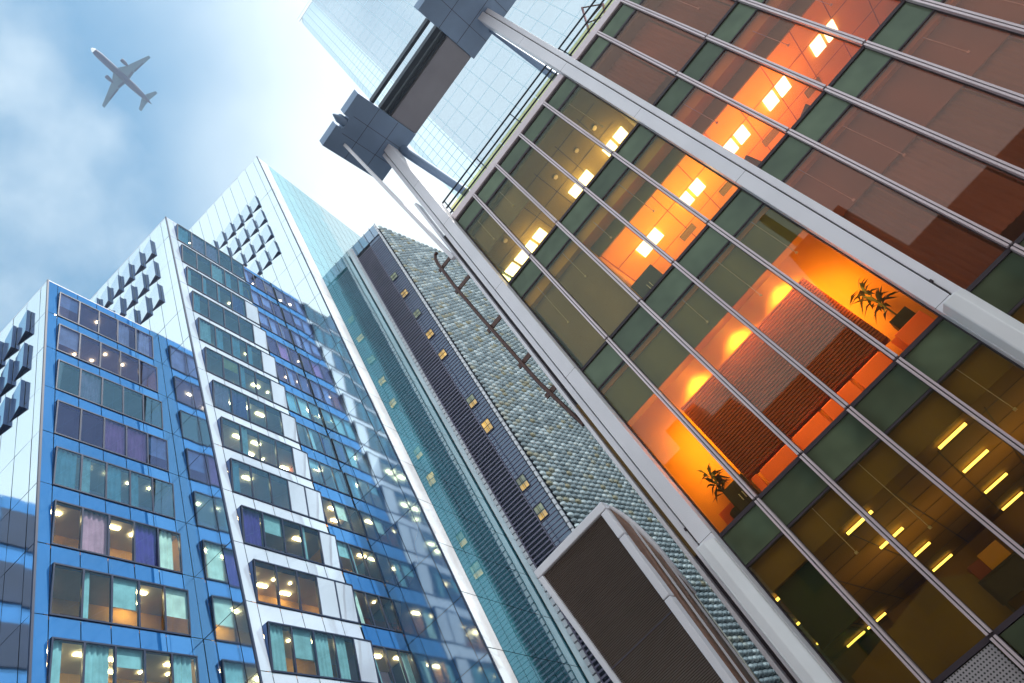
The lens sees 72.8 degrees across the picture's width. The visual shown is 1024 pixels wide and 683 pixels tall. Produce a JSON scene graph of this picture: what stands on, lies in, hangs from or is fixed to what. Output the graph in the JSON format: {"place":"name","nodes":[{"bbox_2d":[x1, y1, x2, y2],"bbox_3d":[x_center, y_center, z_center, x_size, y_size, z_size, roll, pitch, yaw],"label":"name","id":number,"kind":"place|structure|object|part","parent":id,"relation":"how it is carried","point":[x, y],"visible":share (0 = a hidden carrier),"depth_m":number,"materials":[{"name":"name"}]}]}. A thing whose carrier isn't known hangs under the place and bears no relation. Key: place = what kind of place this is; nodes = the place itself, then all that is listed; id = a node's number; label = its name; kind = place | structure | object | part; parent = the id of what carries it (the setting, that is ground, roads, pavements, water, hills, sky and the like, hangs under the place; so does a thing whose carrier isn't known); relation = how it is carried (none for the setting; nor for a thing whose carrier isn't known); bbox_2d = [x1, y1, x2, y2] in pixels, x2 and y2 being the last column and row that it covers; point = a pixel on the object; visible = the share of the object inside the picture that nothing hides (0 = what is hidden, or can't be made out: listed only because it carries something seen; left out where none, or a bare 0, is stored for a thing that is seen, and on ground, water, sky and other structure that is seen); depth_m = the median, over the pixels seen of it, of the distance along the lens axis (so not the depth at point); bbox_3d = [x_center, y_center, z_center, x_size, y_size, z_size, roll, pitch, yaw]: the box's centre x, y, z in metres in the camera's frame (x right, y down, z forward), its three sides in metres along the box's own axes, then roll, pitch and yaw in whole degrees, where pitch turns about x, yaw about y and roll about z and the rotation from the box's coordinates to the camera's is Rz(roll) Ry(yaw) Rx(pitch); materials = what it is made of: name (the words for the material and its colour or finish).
{"place":"outdoors","nodes":[
{"label":"outdoors","id":0,"kind":"place"},
{"bbox_2d":[91,48,156,110],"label":"airliner","id":1,"kind":"object","parent":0,"point":[121,77],"visible":1,"depth_m":343.95,"materials":[{"name":"white metal"}]},
{"bbox_2d":[0,0,459,332],"label":"sky","id":2,"kind":"structure","parent":0,"point":[84,183],"materials":[{"name":"blue"}]},
{"bbox_2d":[297,0,613,202],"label":"glass tower","id":3,"kind":"structure","parent":0,"point":[363,43],"depth_m":112.62,"materials":[{"name":"blue glass"}]},
{"label":"ground","id":4,"kind":"structure","parent":0,"visible":0},
{"bbox_2d":[0,279,208,682],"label":"office block","id":5,"kind":"structure","parent":4,"relation":"on","point":[97,585],"depth_m":36.96,"materials":[{"name":"metal"}]},
{"bbox_2d":[0,341,2,363],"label":"vent window","id":6,"kind":"structure","parent":5,"relation":"in","point":[1,343],"depth_m":47.00,"materials":[{"name":"glass"}]},
{"bbox_2d":[0,397,9,432],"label":"vent window","id":7,"kind":"structure","parent":5,"relation":"in","point":[4,408],"depth_m":41.11,"materials":[{"name":"glass"}]},
{"bbox_2d":[0,359,13,395],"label":"vent window","id":8,"kind":"structure","parent":5,"relation":"in","point":[6,375],"depth_m":43.77,"materials":[{"name":"glass"}]},
{"bbox_2d":[2,325,16,361],"bbox_3d":[-33.838,0.115,46.589,1.320,2.500,0.250,-44,-44,7],"label":"vent window","id":9,"kind":"structure","parent":5,"relation":"in","point":[9,345],"depth_m":46.39,"materials":[{"name":"mirror"}]},
{"bbox_2d":[9,379,25,422],"bbox_3d":[-29.388,3.503,41.082,1.320,2.500,0.250,-44,-44,7],"label":"vent window","id":10,"kind":"structure","parent":5,"relation":"in","point":[17,403],"depth_m":40.92,"materials":[{"name":"glass"}]},
{"bbox_2d":[13,342,27,381],"bbox_3d":[-31.071,1.285,43.741,1.320,2.500,0.250,-44,-44,7],"label":"vent window","id":11,"kind":"structure","parent":5,"relation":"in","point":[21,359],"depth_m":43.54,"materials":[{"name":"glass"}]},
{"bbox_2d":[17,310,30,344],"bbox_3d":[-32.754,-0.934,46.400,1.320,2.500,0.250,-44,-44,7],"label":"vent window","id":12,"kind":"structure","parent":5,"relation":"in","point":[24,326],"depth_m":46.20,"materials":[{"name":"mirror"}]},
{"bbox_2d":[54,292,153,358],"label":"window","id":13,"kind":"structure","parent":5,"relation":"in","point":[70,309],"depth_m":50.20,"materials":[{"name":"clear glass"}]},
{"bbox_2d":[52,323,157,392],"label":"window","id":14,"kind":"structure","parent":5,"relation":"in","point":[68,342],"depth_m":47.66,"materials":[{"name":"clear glass"}]},
{"bbox_2d":[51,359,162,429],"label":"window","id":15,"kind":"structure","parent":5,"relation":"in","point":[83,384],"depth_m":44.60,"materials":[{"name":"blue glass"}]},
{"bbox_2d":[50,400,168,471],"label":"window","id":16,"kind":"structure","parent":5,"relation":"in","point":[108,435],"depth_m":41.83,"materials":[{"name":"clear glass"}]},
{"bbox_2d":[47,446,175,519],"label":"window","id":17,"kind":"structure","parent":5,"relation":"in","point":[107,482],"depth_m":39.12,"materials":[{"name":"blue glass"}]},
{"bbox_2d":[45,499,182,573],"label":"window","id":18,"kind":"structure","parent":5,"relation":"in","point":[86,530],"depth_m":36.33,"materials":[{"name":"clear glass"}]},
{"bbox_2d":[43,562,191,636],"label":"window","id":19,"kind":"structure","parent":5,"relation":"in","point":[76,593],"depth_m":33.96,"materials":[{"name":"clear glass"}]},
{"bbox_2d":[46,636,199,682],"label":"window","id":20,"kind":"structure","parent":5,"relation":"in","point":[81,661],"depth_m":30.92,"materials":[{"name":"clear glass"}]},
{"bbox_2d":[90,216,421,682],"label":"office block","id":21,"kind":"structure","parent":4,"relation":"on","point":[280,550],"depth_m":45.19,"materials":[{"name":"metal"}]},
{"bbox_2d":[101,286,110,306],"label":"vent window","id":22,"kind":"structure","parent":21,"relation":"in","point":[105,297],"depth_m":63.35,"materials":[{"name":"metal"}]},
{"bbox_2d":[111,274,120,299],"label":"vent window","id":23,"kind":"structure","parent":21,"relation":"in","point":[116,285],"depth_m":63.11,"materials":[{"name":"mirror"}]},
{"bbox_2d":[113,297,123,315],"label":"vent window","id":24,"kind":"structure","parent":21,"relation":"in","point":[118,307],"depth_m":60.64,"materials":[{"name":"metal"}]},
{"bbox_2d":[122,263,131,287],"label":"vent window","id":25,"kind":"structure","parent":21,"relation":"in","point":[127,273],"depth_m":62.92,"materials":[{"name":"metal"}]},
{"bbox_2d":[124,285,134,310],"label":"vent window","id":26,"kind":"structure","parent":21,"relation":"in","point":[129,298],"depth_m":60.24,"materials":[{"name":"metal"}]},
{"bbox_2d":[127,309,137,323],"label":"vent window","id":27,"kind":"structure","parent":21,"relation":"in","point":[133,316],"depth_m":57.96,"materials":[{"name":"mirror"}]},
{"bbox_2d":[132,251,142,275],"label":"vent window","id":28,"kind":"structure","parent":21,"relation":"in","point":[137,263],"depth_m":62.72,"materials":[{"name":"glass"}]},
{"bbox_2d":[135,273,145,298],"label":"vent window","id":29,"kind":"structure","parent":21,"relation":"in","point":[140,285],"depth_m":60.05,"materials":[{"name":"metal"}]},
{"bbox_2d":[138,296,149,323],"bbox_3d":[-30.645,-2.602,57.537,1.320,2.500,0.250,-44,-44,7],"label":"vent window","id":30,"kind":"structure","parent":21,"relation":"in","point":[143,309],"depth_m":57.38,"materials":[{"name":"mirror"}]},
{"bbox_2d":[143,240,153,263],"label":"vent window","id":31,"kind":"structure","parent":21,"relation":"in","point":[148,251],"depth_m":62.53,"materials":[{"name":"glass"}]},
{"bbox_2d":[146,261,157,286],"bbox_3d":[-31.249,-5.875,60.013,1.320,2.500,0.250,-44,-44,7],"label":"vent window","id":32,"kind":"structure","parent":21,"relation":"in","point":[151,274],"depth_m":59.88,"materials":[{"name":"glass"}]},
{"bbox_2d":[149,284,161,310],"bbox_3d":[-29.561,-3.651,57.348,1.320,2.500,0.250,-44,-44,7],"label":"vent window","id":33,"kind":"structure","parent":21,"relation":"in","point":[155,296],"depth_m":57.19,"materials":[{"name":"mirror"}]},
{"bbox_2d":[173,223,244,280],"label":"window","id":34,"kind":"structure","parent":21,"relation":"in","point":[196,243],"depth_m":65.68,"materials":[{"name":"blue glass"}]},
{"bbox_2d":[179,244,252,301],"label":"window","id":35,"kind":"structure","parent":21,"relation":"in","point":[215,272],"depth_m":63.61,"materials":[{"name":"blue glass"}]},
{"bbox_2d":[184,266,259,325],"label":"window","id":36,"kind":"structure","parent":21,"relation":"in","point":[234,302],"depth_m":61.23,"materials":[{"name":"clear glass"}]},
{"bbox_2d":[188,290,268,350],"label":"window","id":37,"kind":"structure","parent":21,"relation":"in","point":[256,335],"depth_m":58.69,"materials":[{"name":"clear glass"}]},
{"bbox_2d":[195,317,277,378],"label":"window","id":38,"kind":"structure","parent":21,"relation":"in","point":[266,363],"depth_m":55.58,"materials":[{"name":"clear glass"}]},
{"bbox_2d":[201,346,287,409],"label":"window","id":39,"kind":"structure","parent":21,"relation":"in","point":[227,369],"depth_m":53.12,"materials":[{"name":"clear glass"}]},
{"bbox_2d":[209,379,299,443],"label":"window","id":40,"kind":"structure","parent":21,"relation":"in","point":[225,398],"depth_m":50.30,"materials":[{"name":"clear glass"}]},
{"bbox_2d":[235,269,276,299],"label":"window","id":41,"kind":"structure","parent":21,"relation":"in","point":[266,286],"depth_m":70.33,"materials":[{"name":"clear glass"}]},
{"bbox_2d":[243,289,284,320],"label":"window","id":42,"kind":"structure","parent":21,"relation":"in","point":[259,300],"depth_m":67.63,"materials":[{"name":"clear glass"}]},
{"bbox_2d":[217,416,311,480],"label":"window","id":43,"kind":"structure","parent":21,"relation":"in","point":[239,441],"depth_m":48.04,"materials":[{"name":"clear glass"}]},
{"bbox_2d":[259,311,292,343],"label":"window","id":44,"kind":"structure","parent":21,"relation":"in","point":[265,322],"depth_m":64.96,"materials":[{"name":"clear glass"}]},
{"bbox_2d":[226,458,325,523],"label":"window","id":45,"kind":"structure","parent":21,"relation":"in","point":[294,497],"depth_m":45.18,"materials":[{"name":"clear glass"}]},
{"bbox_2d":[267,335,302,369],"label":"window","id":46,"kind":"structure","parent":21,"relation":"in","point":[282,351],"depth_m":62.47,"materials":[{"name":"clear glass"}]},
{"bbox_2d":[263,362,312,396],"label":"window","id":47,"kind":"structure","parent":21,"relation":"in","point":[294,379],"depth_m":59.96,"materials":[{"name":"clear glass"}]},
{"bbox_2d":[236,505,341,570],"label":"window","id":48,"kind":"structure","parent":21,"relation":"in","point":[268,532],"depth_m":42.65,"materials":[{"name":"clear glass"}]},
{"bbox_2d":[273,391,324,426],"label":"window","id":49,"kind":"structure","parent":21,"relation":"in","point":[295,405],"depth_m":56.72,"materials":[{"name":"blue glass"}]},
{"bbox_2d":[248,559,359,623],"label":"window","id":50,"kind":"structure","parent":21,"relation":"in","point":[303,592],"depth_m":39.88,"materials":[{"name":"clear glass"}]},
{"bbox_2d":[279,422,336,459],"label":"window","id":51,"kind":"structure","parent":21,"relation":"in","point":[309,439],"depth_m":54.65,"materials":[{"name":"blue glass"}]},
{"bbox_2d":[288,457,350,496],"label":"window","id":52,"kind":"structure","parent":21,"relation":"in","point":[324,476],"depth_m":52.10,"materials":[{"name":"blue glass"}]},
{"bbox_2d":[262,621,379,682],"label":"window","id":53,"kind":"structure","parent":21,"relation":"in","point":[291,650],"depth_m":36.51,"materials":[{"name":"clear glass"}]},
{"bbox_2d":[309,496,366,536],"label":"window","id":54,"kind":"structure","parent":21,"relation":"in","point":[336,514],"depth_m":49.13,"materials":[{"name":"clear glass"}]},
{"bbox_2d":[309,539,383,581],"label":"window","id":55,"kind":"structure","parent":21,"relation":"in","point":[350,557],"depth_m":46.09,"materials":[{"name":"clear glass"}]},
{"bbox_2d":[341,589,402,632],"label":"window","id":56,"kind":"structure","parent":21,"relation":"in","point":[367,604],"depth_m":43.92,"materials":[{"name":"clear glass"}]},
{"bbox_2d":[348,644,421,682],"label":"window","id":57,"kind":"structure","parent":21,"relation":"in","point":[386,658],"depth_m":41.34,"materials":[{"name":"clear glass"}]},
{"bbox_2d":[189,156,588,682],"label":"office tower","id":58,"kind":"structure","parent":4,"relation":"on","point":[470,606],"depth_m":54.15,"materials":[{"name":"glass"}]},
{"bbox_2d":[216,231,225,248],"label":"vent window","id":59,"kind":"structure","parent":58,"relation":"in","point":[220,240],"depth_m":84.04,"materials":[{"name":"glass"}]},
{"bbox_2d":[222,246,230,256],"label":"vent window","id":60,"kind":"structure","parent":58,"relation":"in","point":[226,250],"depth_m":81.70,"materials":[{"name":"glass"}]},
{"bbox_2d":[224,222,233,239],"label":"vent window","id":61,"kind":"structure","parent":58,"relation":"in","point":[229,231],"depth_m":83.88,"materials":[{"name":"glass"}]},
{"bbox_2d":[229,237,239,255],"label":"vent window","id":62,"kind":"structure","parent":58,"relation":"in","point":[234,246],"depth_m":81.25,"materials":[{"name":"glass"}]},
{"bbox_2d":[233,214,242,230],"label":"vent window","id":63,"kind":"structure","parent":58,"relation":"in","point":[237,222],"depth_m":83.70,"materials":[{"name":"glass"}]},
{"bbox_2d":[235,253,244,264],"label":"vent window","id":64,"kind":"structure","parent":58,"relation":"in","point":[239,258],"depth_m":78.84,"materials":[{"name":"glass"}]},
{"bbox_2d":[238,228,247,245],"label":"vent window","id":65,"kind":"structure","parent":58,"relation":"in","point":[242,237],"depth_m":81.08,"materials":[{"name":"mirror"}]},
{"bbox_2d":[241,204,250,221],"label":"vent window","id":66,"kind":"structure","parent":58,"relation":"in","point":[245,213],"depth_m":83.47,"materials":[{"name":"mirror"}]},
{"bbox_2d":[243,243,253,262],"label":"vent window","id":67,"kind":"structure","parent":58,"relation":"in","point":[248,253],"depth_m":78.44,"materials":[{"name":"glass"}]},
{"bbox_2d":[246,219,256,236],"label":"vent window","id":68,"kind":"structure","parent":58,"relation":"in","point":[251,227],"depth_m":80.88,"materials":[{"name":"glass"}]},
{"bbox_2d":[249,195,259,212],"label":"vent window","id":69,"kind":"structure","parent":58,"relation":"in","point":[254,204],"depth_m":83.33,"materials":[{"name":"glass"}]},
{"bbox_2d":[249,260,260,274],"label":"vent window","id":70,"kind":"structure","parent":58,"relation":"in","point":[254,267],"depth_m":75.96,"materials":[{"name":"glass"}]},
{"bbox_2d":[252,234,262,252],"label":"vent window","id":71,"kind":"structure","parent":58,"relation":"in","point":[257,243],"depth_m":78.24,"materials":[{"name":"glass"}]},
{"bbox_2d":[255,209,265,227],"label":"vent window","id":72,"kind":"structure","parent":58,"relation":"in","point":[260,219],"depth_m":80.69,"materials":[{"name":"glass"}]},
{"bbox_2d":[258,250,269,269],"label":"vent window","id":73,"kind":"structure","parent":58,"relation":"in","point":[263,260],"depth_m":75.63,"materials":[{"name":"glass"}]},
{"bbox_2d":[261,224,272,242],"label":"vent window","id":74,"kind":"structure","parent":58,"relation":"in","point":[266,234],"depth_m":78.07,"materials":[{"name":"glass"}]},
{"bbox_2d":[267,240,278,260],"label":"vent window","id":75,"kind":"structure","parent":58,"relation":"in","point":[273,250],"depth_m":75.41,"materials":[{"name":"glass"}]},
{"bbox_2d":[347,223,783,682],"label":"bubble clad building","id":76,"kind":"structure","parent":4,"relation":"on","point":[548,475],"depth_m":64.88,"materials":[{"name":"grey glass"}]},
{"bbox_2d":[390,272,398,281],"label":"window","id":77,"kind":"structure","parent":76,"relation":"in","point":[394,276],"depth_m":80.28,"materials":[{"name":"glass"}]},
{"bbox_2d":[400,288,408,298],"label":"window","id":78,"kind":"structure","parent":76,"relation":"in","point":[404,293],"depth_m":77.79,"materials":[{"name":"yellow glass"}]},
{"bbox_2d":[412,308,421,318],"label":"window","id":79,"kind":"structure","parent":76,"relation":"in","point":[417,312],"depth_m":74.93,"materials":[{"name":"glass"}]},
{"bbox_2d":[425,328,434,339],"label":"window","id":80,"kind":"structure","parent":76,"relation":"in","point":[429,334],"depth_m":72.25,"materials":[{"name":"yellow glass"}]},
{"bbox_2d":[437,348,447,360],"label":"window","id":81,"kind":"structure","parent":76,"relation":"in","point":[442,354],"depth_m":69.75,"materials":[{"name":"yellow glass"}]},
{"bbox_2d":[465,393,477,408],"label":"window","id":82,"kind":"structure","parent":76,"relation":"in","point":[471,400],"depth_m":64.63,"materials":[{"name":"glass"}]},
{"bbox_2d":[481,418,493,433],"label":"window","id":83,"kind":"structure","parent":76,"relation":"in","point":[486,424],"depth_m":62.24,"materials":[{"name":"yellow glass"}]},
{"bbox_2d":[515,473,530,491],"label":"window","id":84,"kind":"structure","parent":76,"relation":"in","point":[522,481],"depth_m":57.31,"materials":[{"name":"glass"}]},
{"bbox_2d":[533,502,549,521],"bbox_3d":[2.301,13.523,55.167,0.900,1.350,0.140,-44,-44,7],"label":"window","id":85,"kind":"structure","parent":76,"relation":"in","point":[541,512],"depth_m":55.10,"materials":[{"name":"yellow glass"}]},
{"bbox_2d":[534,502,760,682],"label":"louvred plant box","id":86,"kind":"object","parent":4,"relation":"on","point":[619,588],"visible":1,"depth_m":15.27,"materials":[{"name":"brown aluminium"},{"name":"silver aluminium"}]},
{"bbox_2d":[319,0,1023,682],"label":"office building","id":87,"kind":"structure","parent":4,"relation":"on","point":[879,460],"depth_m":16.96,"materials":[{"name":"grey glass"}]},
{"bbox_2d":[581,3,605,33],"bbox_3d":[3.142,-11.595,26.195,0.100,3.650,2.288,27,-71,-43],"label":"roof davit","id":88,"kind":"object","parent":87,"relation":"on","point":[583,12],"visible":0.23,"depth_m":26.65,"materials":[{"name":"paint"}]},
{"bbox_2d":[631,264,662,297],"bbox_3d":[4.039,-1.515,19.756,0.450,1.100,0.900,27,-71,-43],"label":"cabinet","id":89,"kind":"object","parent":87,"relation":"on","point":[646,280],"visible":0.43,"depth_m":19.77,"materials":[{"name":"silver metal"}]},
{"bbox_3d":[3.770,-1.418,19.673,0.050,1.030,0.420,27,-71,-43],"label":"door","id":90,"kind":"part","parent":89,"relation":"part of","materials":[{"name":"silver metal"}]},
{"bbox_3d":[4.044,-1.748,19.571,0.050,1.030,0.420,27,-71,-43],"label":"door","id":91,"kind":"part","parent":89,"relation":"part of","materials":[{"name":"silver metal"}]},
{"bbox_2d":[697,465,740,518],"bbox_3d":[5.075,3.608,16.401,0.786,1.799,0.756,-44,-44,7],"label":"potted plant","id":92,"kind":"object","parent":87,"relation":"on","point":[719,481],"visible":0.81,"depth_m":16.61,"materials":[{"name":"green plant"}]},
{"bbox_2d":[722,473,761,511],"bbox_3d":[5.412,3.587,16.012,0.450,0.850,0.620,27,-71,-43],"label":"cabinet","id":93,"kind":"object","parent":87,"relation":"on","point":[736,494],"visible":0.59,"depth_m":15.96,"materials":[{"name":"silver metal"}]},
{"bbox_3d":[5.188,3.630,15.913,0.050,0.780,0.280,27,-71,-43],"label":"door","id":94,"kind":"part","parent":93,"relation":"part of","materials":[{"name":"brown wood"}]},
{"bbox_3d":[5.374,3.405,15.843,0.050,0.780,0.280,27,-71,-43],"label":"door","id":95,"kind":"part","parent":93,"relation":"part of","materials":[{"name":"brown wood"}]},
{"bbox_2d":[745,155,760,166],"bbox_3d":[6.935,-4.703,18.990,0.649,1.115,0.561,-12,-49,-24],"label":"office chair","id":96,"kind":"object","parent":87,"relation":"on","point":[754,161],"visible":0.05,"depth_m":18.97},
{"bbox_2d":[800,104,809,116],"bbox_3d":[7.988,-6.002,18.573,0.649,1.115,0.561,-10,-50,-26],"label":"office chair","id":97,"kind":"object","parent":87,"relation":"on","point":[806,106],"visible":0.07,"depth_m":18.97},
{"bbox_2d":[850,277,898,319],"bbox_3d":[8.367,-0.657,15.332,0.934,2.358,0.889,-6,-52,-28],"label":"potted plant","id":98,"kind":"object","parent":87,"relation":"on","point":[870,298],"visible":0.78,"depth_m":15.66,"materials":[{"name":"green plant"}]},
{"bbox_2d":[890,306,915,330],"bbox_3d":[8.525,-0.304,14.700,0.450,0.800,0.450,27,-71,-43],"label":"cabinet","id":99,"kind":"object","parent":87,"relation":"on","point":[903,316],"visible":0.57,"depth_m":14.74,"materials":[{"name":"brown wood"}]},
{"bbox_3d":[8.326,-0.292,14.591,0.050,0.730,0.195,27,-71,-43],"label":"door","id":100,"kind":"part","parent":99,"relation":"part of","materials":[{"name":"brown wood"}]},
{"bbox_3d":[8.459,-0.453,14.541,0.050,0.730,0.195,27,-71,-43],"label":"door","id":101,"kind":"part","parent":99,"relation":"part of","materials":[{"name":"brown wood"}]},
{"bbox_2d":[978,543,1023,612],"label":"desk","id":102,"kind":"object","parent":87,"relation":"on","point":[1002,582],"visible":0.82,"depth_m":12.14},
{"bbox_2d":[967,559,991,579],"bbox_3d":[8.538,4.187,12.648,0.280,0.300,0.260,-42,-44,5],"label":"storage box","id":103,"kind":"object","parent":102,"relation":"on","point":[979,569],"visible":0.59,"depth_m":12.57,"materials":[{"name":"red fabric"}]},
{"bbox_2d":[977,540,1011,569],"bbox_3d":[8.765,3.891,12.574,0.300,0.340,0.440,27,-71,-43],"label":"storage box","id":104,"kind":"object","parent":102,"relation":"on","point":[993,554],"visible":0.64,"depth_m":12.48,"materials":[{"name":"orange cardboard"}]}
]}

